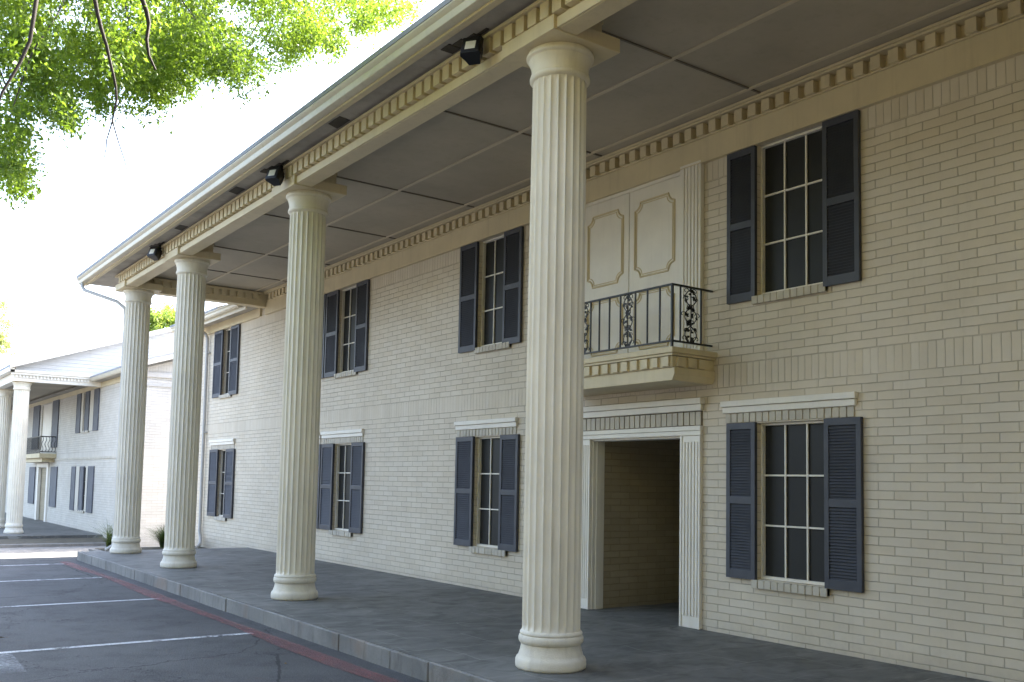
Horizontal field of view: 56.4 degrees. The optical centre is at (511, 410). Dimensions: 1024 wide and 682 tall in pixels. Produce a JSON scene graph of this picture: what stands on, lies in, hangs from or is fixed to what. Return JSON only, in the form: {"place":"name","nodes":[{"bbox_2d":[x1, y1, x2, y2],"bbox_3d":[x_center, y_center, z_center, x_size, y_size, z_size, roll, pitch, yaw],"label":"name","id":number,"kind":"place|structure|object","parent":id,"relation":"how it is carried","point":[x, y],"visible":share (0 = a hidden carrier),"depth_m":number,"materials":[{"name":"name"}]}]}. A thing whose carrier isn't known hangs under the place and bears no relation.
{"place":"outdoors","nodes":[
{"label":"outdoors","id":0,"kind":"place"},
{"bbox_2d":[0,513,102,538],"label":"walk","id":1,"kind":"structure","parent":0,"point":[32,528],"depth_m":31.09,"materials":[{"name":"concrete"}]},
{"bbox_2d":[0,546,105,558],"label":"driveway","id":2,"kind":"structure","parent":0,"point":[35,552],"depth_m":24.70,"materials":[{"name":"concrete"}]},
{"bbox_2d":[0,537,106,543],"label":"curb","id":3,"kind":"structure","parent":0,"point":[50,540],"depth_m":28.15,"materials":[{"name":"concrete"}]},
{"bbox_2d":[0,557,425,681],"bbox_3d":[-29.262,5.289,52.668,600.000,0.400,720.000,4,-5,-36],"label":"parking lot","id":4,"kind":"structure","parent":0,"point":[222,657],"depth_m":9.44,"materials":[{"name":"grey asphalt"}]},
{"bbox_2d":[0,296,20,357],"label":"tree","id":5,"kind":"object","parent":4,"relation":"on","point":[5,343],"visible":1,"depth_m":53.78,"materials":[{"name":"green plant"}]},
{"bbox_2d":[0,654,25,671],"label":"parking line","id":6,"kind":"object","parent":4,"relation":"on","point":[4,663],"visible":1,"depth_m":8.10,"materials":[{"name":"grey paint"}]},
{"bbox_2d":[0,577,101,581],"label":"parking line","id":7,"kind":"object","parent":4,"relation":"on","point":[48,579],"visible":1,"depth_m":14.63,"materials":[{"name":"grey paint"}]},
{"bbox_2d":[0,542,105,547],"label":"kerb","id":8,"kind":"structure","parent":4,"relation":"on","point":[50,545],"depth_m":26.57,"materials":[{"name":"concrete"}]},
{"bbox_2d":[2,598,155,606],"bbox_3d":[-6.902,2.320,10.992,5.540,0.001,0.090,4,-5,-36],"label":"parking line","id":9,"kind":"object","parent":4,"relation":"on","point":[77,602],"visible":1,"depth_m":12.06,"materials":[{"name":"grey paint"}]},
{"bbox_2d":[0,327,173,546],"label":"brick building","id":10,"kind":"structure","parent":4,"relation":"on","point":[59,414],"depth_m":31.37,"materials":[{"name":"white brick"}]},
{"bbox_2d":[27,463,57,521],"bbox_3d":[-19.055,3.317,38.765,0.160,2.320,5.850,4,-5,-36],"label":"doorway","id":11,"kind":"structure","parent":10,"relation":"in","point":[42,478],"depth_m":39.04,"materials":[{"name":"paint"}]},
{"bbox_2d":[31,399,59,449],"bbox_3d":[-19.057,0.668,39.022,0.105,1.900,5.300,4,-5,-36],"label":"balcony doorway","id":12,"kind":"structure","parent":10,"relation":"in","point":[47,414],"depth_m":38.87,"materials":[{"name":"white paint"}]},
{"bbox_2d":[69,466,94,512],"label":"window","id":13,"kind":"structure","parent":10,"relation":"in","point":[82,475],"depth_m":32.82,"materials":[{"name":"white paint"}]},
{"bbox_2d":[75,388,99,432],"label":"window","id":14,"kind":"structure","parent":10,"relation":"in","point":[96,391],"depth_m":32.79,"materials":[{"name":"white paint"}]},
{"bbox_2d":[0,633,253,653],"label":"parking line","id":15,"kind":"object","parent":4,"relation":"on","point":[118,643],"visible":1,"depth_m":9.16,"materials":[{"name":"grey paint"}]},
{"bbox_2d":[95,547,203,550],"bbox_3d":[-8.125,3.240,21.586,2.250,0.228,0.950,4,-5,-36],"label":"planting bed","id":16,"kind":"object","parent":4,"relation":"on","point":[147,548],"visible":0.21,"depth_m":21.51,"materials":[{"name":"soil"}]},
{"bbox_2d":[78,518,151,546],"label":"ornamental grass","id":17,"kind":"object","parent":16,"relation":"on","point":[108,540],"depth_m":21.15,"materials":[{"name":"green plant"}]},
{"bbox_2d":[140,522,198,547],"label":"ornamental grass","id":18,"kind":"object","parent":16,"relation":"on","point":[160,537],"depth_m":21.77,"materials":[{"name":"green plant"}]},
{"bbox_2d":[149,299,175,331],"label":"tree","id":19,"kind":"object","parent":4,"relation":"on","point":[164,318],"visible":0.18,"depth_m":43.82,"materials":[{"name":"green plant"}]},
{"bbox_2d":[0,0,433,213],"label":"tree","id":20,"kind":"object","parent":4,"relation":"on","point":[146,57],"visible":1,"depth_m":7.70,"materials":[{"name":"green plant"}]},
{"bbox_2d":[62,561,397,680],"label":"fire lane line","id":21,"kind":"object","parent":4,"relation":"on","point":[322,657],"visible":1,"depth_m":9.72,"materials":[{"name":"red paint"}]},
{"bbox_2d":[77,551,495,681],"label":"kerb","id":22,"kind":"structure","parent":4,"relation":"on","point":[413,666],"depth_m":9.56,"materials":[{"name":"concrete"}]},
{"bbox_2d":[76,0,1023,681],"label":"brick building","id":23,"kind":"structure","parent":4,"relation":"on","point":[556,316],"depth_m":9.52,"materials":[{"name":"beige brick"}]},
{"bbox_2d":[147,245,161,260],"bbox_3d":[-5.920,-2.626,15.915,0.192,0.270,0.265,-1,-5,24],"label":"flood light","id":24,"kind":"object","parent":23,"relation":"attached to","point":[155,253],"visible":1,"depth_m":15.83,"materials":[{"name":"black plastic"}]},
{"bbox_2d":[207,438,235,520],"bbox_3d":[-6.554,1.580,21.644,0.170,1.828,1.670,4,-5,-36],"label":"window","id":25,"kind":"structure","parent":23,"relation":"in","point":[227,466],"depth_m":21.76,"materials":[{"name":"white paint"}]},
{"bbox_2d":[212,324,240,398],"bbox_3d":[-6.485,-1.072,21.829,0.163,1.606,1.620,4,-5,-36],"label":"window","id":26,"kind":"structure","parent":23,"relation":"in","point":[232,349],"depth_m":21.98,"materials":[{"name":"white paint"}]},
{"bbox_2d":[265,165,284,185],"bbox_3d":[-2.879,-2.888,11.729,0.192,0.270,0.265,-1,-5,24],"label":"flood light","id":27,"kind":"object","parent":23,"relation":"attached to","point":[275,176],"visible":1,"depth_m":11.64,"materials":[{"name":"black plastic"}]},
{"bbox_2d":[316,432,320,528],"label":"window","id":28,"kind":"structure","parent":23,"relation":"in","point":[319,461],"depth_m":17.33,"materials":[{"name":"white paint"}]},
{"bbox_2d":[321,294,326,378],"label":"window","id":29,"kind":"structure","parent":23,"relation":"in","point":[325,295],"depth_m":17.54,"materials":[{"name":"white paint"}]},
{"bbox_2d":[319,429,364,536],"bbox_3d":[-2.944,1.269,16.674,0.170,1.828,1.690,4,-5,-36],"label":"window","id":30,"kind":"structure","parent":23,"relation":"in","point":[350,457],"depth_m":16.76,"materials":[{"name":"white paint"}]},
{"bbox_2d":[324,279,369,377],"bbox_3d":[-2.875,-1.383,16.860,0.163,1.606,1.640,4,-5,-36],"label":"window","id":31,"kind":"structure","parent":23,"relation":"in","point":[355,299],"depth_m":16.98,"materials":[{"name":"white paint"}]},
{"bbox_2d":[460,36,483,64],"bbox_3d":[-0.320,-3.098,8.206,0.188,0.265,0.259,0,-5,19],"label":"flood light","id":32,"kind":"object","parent":23,"relation":"attached to","point":[471,51],"visible":1,"depth_m":8.11,"materials":[{"name":"black plastic"}]},
{"bbox_2d":[453,417,519,556],"bbox_3d":[-0.331,1.043,13.079,0.170,1.828,1.550,4,-5,-36],"label":"window","id":33,"kind":"structure","parent":23,"relation":"in","point":[499,456],"depth_m":13.12,"materials":[{"name":"white paint"}]},
{"bbox_2d":[458,226,523,353],"bbox_3d":[-0.262,-1.608,13.264,0.162,1.606,1.500,4,-5,-36],"label":"window","id":34,"kind":"structure","parent":23,"relation":"in","point":[502,263],"depth_m":13.34,"materials":[{"name":"white paint"}]},
{"bbox_2d":[581,397,704,629],"bbox_3d":[1.425,1.112,10.694,0.275,2.375,2.070,4,-5,-36],"label":"doorway","id":35,"kind":"structure","parent":23,"relation":"in","point":[686,426],"depth_m":10.45,"materials":[{"name":"white paint"}]},
{"bbox_2d":[584,160,703,358],"bbox_3d":[1.335,-1.558,10.932,0.066,2.070,2.240,4,-5,-36],"label":"balcony doorway","id":36,"kind":"structure","parent":23,"relation":"in","point":[651,234],"depth_m":10.70,"materials":[{"name":"white paint"}]},
{"bbox_2d":[720,391,864,596],"bbox_3d":[2.629,0.788,9.005,0.170,1.828,1.605,4,-5,-36],"label":"window","id":37,"kind":"structure","parent":23,"relation":"in","point":[812,476],"depth_m":8.98,"materials":[{"name":"white paint"}]},
{"bbox_2d":[727,110,861,304],"bbox_3d":[2.706,-1.864,9.180,0.161,1.606,1.530,4,-5,-36],"label":"window","id":38,"kind":"structure","parent":23,"relation":"in","point":[811,179],"depth_m":9.20,"materials":[{"name":"white paint"}]},
{"bbox_2d":[0,0,443,372],"label":"sky","id":39,"kind":"structure","parent":0,"point":[90,203],"materials":[{"name":"white"}]},
{"bbox_2d":[80,547,989,681],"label":"porch floor","id":40,"kind":"structure","parent":0,"point":[473,631],"depth_m":9.43,"materials":[{"name":"concrete"}]}
]}

